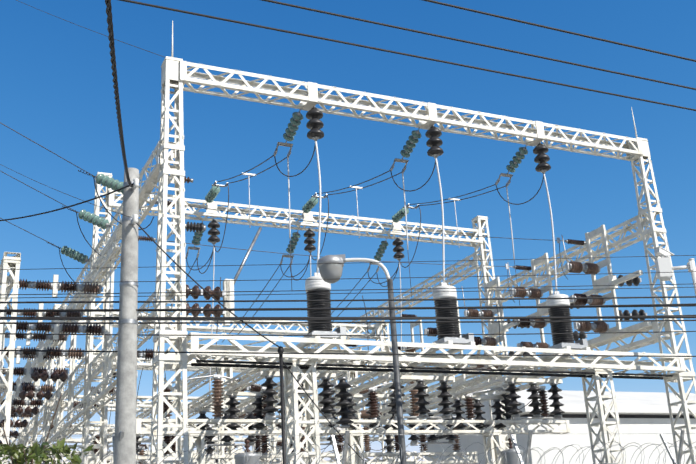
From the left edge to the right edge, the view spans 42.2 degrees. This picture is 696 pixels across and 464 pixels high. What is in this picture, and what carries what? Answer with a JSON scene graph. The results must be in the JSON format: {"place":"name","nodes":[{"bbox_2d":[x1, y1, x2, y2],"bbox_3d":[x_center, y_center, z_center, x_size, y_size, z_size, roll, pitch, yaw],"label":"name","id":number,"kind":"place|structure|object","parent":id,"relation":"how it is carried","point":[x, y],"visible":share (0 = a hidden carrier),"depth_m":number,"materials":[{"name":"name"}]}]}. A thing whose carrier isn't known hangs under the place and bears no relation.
{"place":"outdoors","nodes":[
{"label":"outdoors","id":0,"kind":"place"},
{"bbox_2d":[0,0,695,463],"bbox_3d":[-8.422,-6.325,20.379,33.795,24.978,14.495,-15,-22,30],"label":"power lines","id":1,"kind":"object","parent":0,"point":[598,318],"depth_m":11.95,"materials":[{"name":"black metal"}]},
{"bbox_2d":[0,0,695,461],"label":"sky","id":2,"kind":"structure","parent":0,"point":[57,90],"materials":[{"name":"blue"}]},
{"bbox_2d":[416,390,695,463],"bbox_3d":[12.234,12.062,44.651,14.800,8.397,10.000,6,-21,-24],"label":"control house","id":3,"kind":"structure","parent":0,"point":[642,415],"depth_m":40.81,"materials":[{"name":"grey paint"}]},
{"label":"ground","id":4,"kind":"structure","parent":0,"visible":0},
{"bbox_2d":[0,394,94,463],"bbox_3d":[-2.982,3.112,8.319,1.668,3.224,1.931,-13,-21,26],"label":"shrub","id":5,"kind":"object","parent":4,"relation":"on","point":[35,451],"visible":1,"depth_m":8.48,"materials":[{"name":"green plant"}]},
{"bbox_2d":[113,168,138,463],"bbox_3d":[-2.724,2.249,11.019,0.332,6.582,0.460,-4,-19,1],"label":"concrete utility pole","id":6,"kind":"object","parent":4,"relation":"on","point":[125,415],"visible":0.94,"depth_m":11.35,"materials":[{"name":"concrete"}]},
{"bbox_2d":[105,0,131,186],"bbox_3d":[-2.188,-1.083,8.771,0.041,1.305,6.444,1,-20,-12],"label":"twisted cable","id":7,"kind":"object","parent":6,"relation":"attached to","point":[112,48],"visible":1,"depth_m":6.99,"materials":[{"name":"black rubber"}]},
{"bbox_2d":[278,346,285,463],"bbox_3d":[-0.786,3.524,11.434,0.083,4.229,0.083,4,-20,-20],"label":"post","id":8,"kind":"object","parent":4,"relation":"on","point":[280,349],"visible":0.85,"depth_m":11.85,"materials":[{"name":"black metal"}]},
{"bbox_2d":[81,172,516,463],"bbox_3d":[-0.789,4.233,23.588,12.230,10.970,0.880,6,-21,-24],"label":"gantry","id":9,"kind":"object","parent":4,"relation":"on","point":[110,203],"visible":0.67,"depth_m":24.76,"materials":[{"name":"metal"}]},
{"bbox_2d":[42,277,570,463],"bbox_3d":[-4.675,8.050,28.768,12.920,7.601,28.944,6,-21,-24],"label":"equipment bays","id":10,"kind":"object","parent":4,"relation":"on","point":[510,457],"visible":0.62,"depth_m":21.52,"materials":[{"name":"paint"}]},
{"bbox_2d":[181,347,583,447],"bbox_3d":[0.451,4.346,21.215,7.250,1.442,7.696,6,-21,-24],"label":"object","id":11,"kind":"object","parent":10,"relation":"on","point":[350,407],"visible":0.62,"depth_m":20.06,"materials":[{"name":"paint"}]},
{"bbox_2d":[0,174,651,463],"bbox_3d":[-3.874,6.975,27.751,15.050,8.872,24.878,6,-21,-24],"label":"switchgear racks","id":12,"kind":"object","parent":4,"relation":"on","point":[36,374],"visible":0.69,"depth_m":21.61,"materials":[{"name":"metal"}]},
{"bbox_2d":[0,141,669,463],"bbox_3d":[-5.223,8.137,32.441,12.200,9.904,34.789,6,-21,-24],"label":"gantry bays","id":13,"kind":"object","parent":4,"relation":"on","point":[148,186],"visible":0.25,"depth_m":26.99,"materials":[{"name":"paint"}]},
{"bbox_2d":[317,254,406,463],"bbox_3d":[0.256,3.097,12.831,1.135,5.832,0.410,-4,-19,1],"label":"street light","id":14,"kind":"object","parent":4,"relation":"on","point":[330,273],"visible":0.94,"depth_m":13.48,"materials":[{"name":"grey metal"}]},
{"bbox_2d":[150,21,695,463],"bbox_3d":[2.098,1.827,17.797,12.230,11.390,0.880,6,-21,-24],"label":"gantry","id":15,"kind":"object","parent":4,"relation":"on","point":[176,75],"visible":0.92,"depth_m":17.89,"materials":[{"name":"metal"}]},
{"bbox_2d":[60,106,585,271],"bbox_3d":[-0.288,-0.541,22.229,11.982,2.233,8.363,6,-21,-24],"label":"glass insulator strings","id":16,"kind":"object","parent":15,"relation":"hanging from","point":[315,125],"visible":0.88,"depth_m":20.46,"materials":[{"name":"glass"}]},
{"bbox_2d":[0,122,567,341],"bbox_3d":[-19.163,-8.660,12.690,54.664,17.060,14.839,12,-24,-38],"label":"conductors bus","id":17,"kind":"object","parent":16,"relation":"attached to","point":[252,175],"visible":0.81,"depth_m":21.64,"materials":[{"name":"grey metal"}]},
{"bbox_2d":[209,141,556,390],"bbox_3d":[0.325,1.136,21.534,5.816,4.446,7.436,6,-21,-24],"label":"droppers","id":18,"kind":"object","parent":16,"relation":"hanging from","point":[319,228],"visible":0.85,"depth_m":19.45,"materials":[{"name":"white metal"}]},
{"bbox_2d":[181,332,685,463],"bbox_3d":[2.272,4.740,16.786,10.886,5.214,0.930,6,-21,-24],"label":"support beam","id":19,"kind":"structure","parent":4,"relation":"on","point":[597,369],"depth_m":16.90,"materials":[{"name":"metal"}]},
{"bbox_2d":[296,273,590,357],"bbox_3d":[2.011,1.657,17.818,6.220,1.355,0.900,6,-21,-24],"label":"instrument transformers","id":20,"kind":"object","parent":19,"relation":"on","point":[562,341],"visible":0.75,"depth_m":17.60,"materials":[{"name":"ceramic"}]},
{"bbox_2d":[654,246,695,295],"bbox_3d":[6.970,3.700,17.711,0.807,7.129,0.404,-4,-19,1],"label":"cctv camera","id":21,"kind":"object","parent":4,"relation":"on","point":[663,263],"visible":0.92,"depth_m":18.62,"materials":[{"name":"white plastic"}]},
{"bbox_3d":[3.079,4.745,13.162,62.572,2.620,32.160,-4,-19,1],"label":"boundary wall","id":22,"kind":"object","parent":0,"visible":0},
{"bbox_2d":[0,430,695,463],"bbox_3d":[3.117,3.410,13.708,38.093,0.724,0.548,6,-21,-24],"label":"razor wire","id":23,"kind":"object","parent":22,"relation":"on","point":[515,446],"visible":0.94,"depth_m":13.08,"materials":[{"name":"metal"}]}
]}

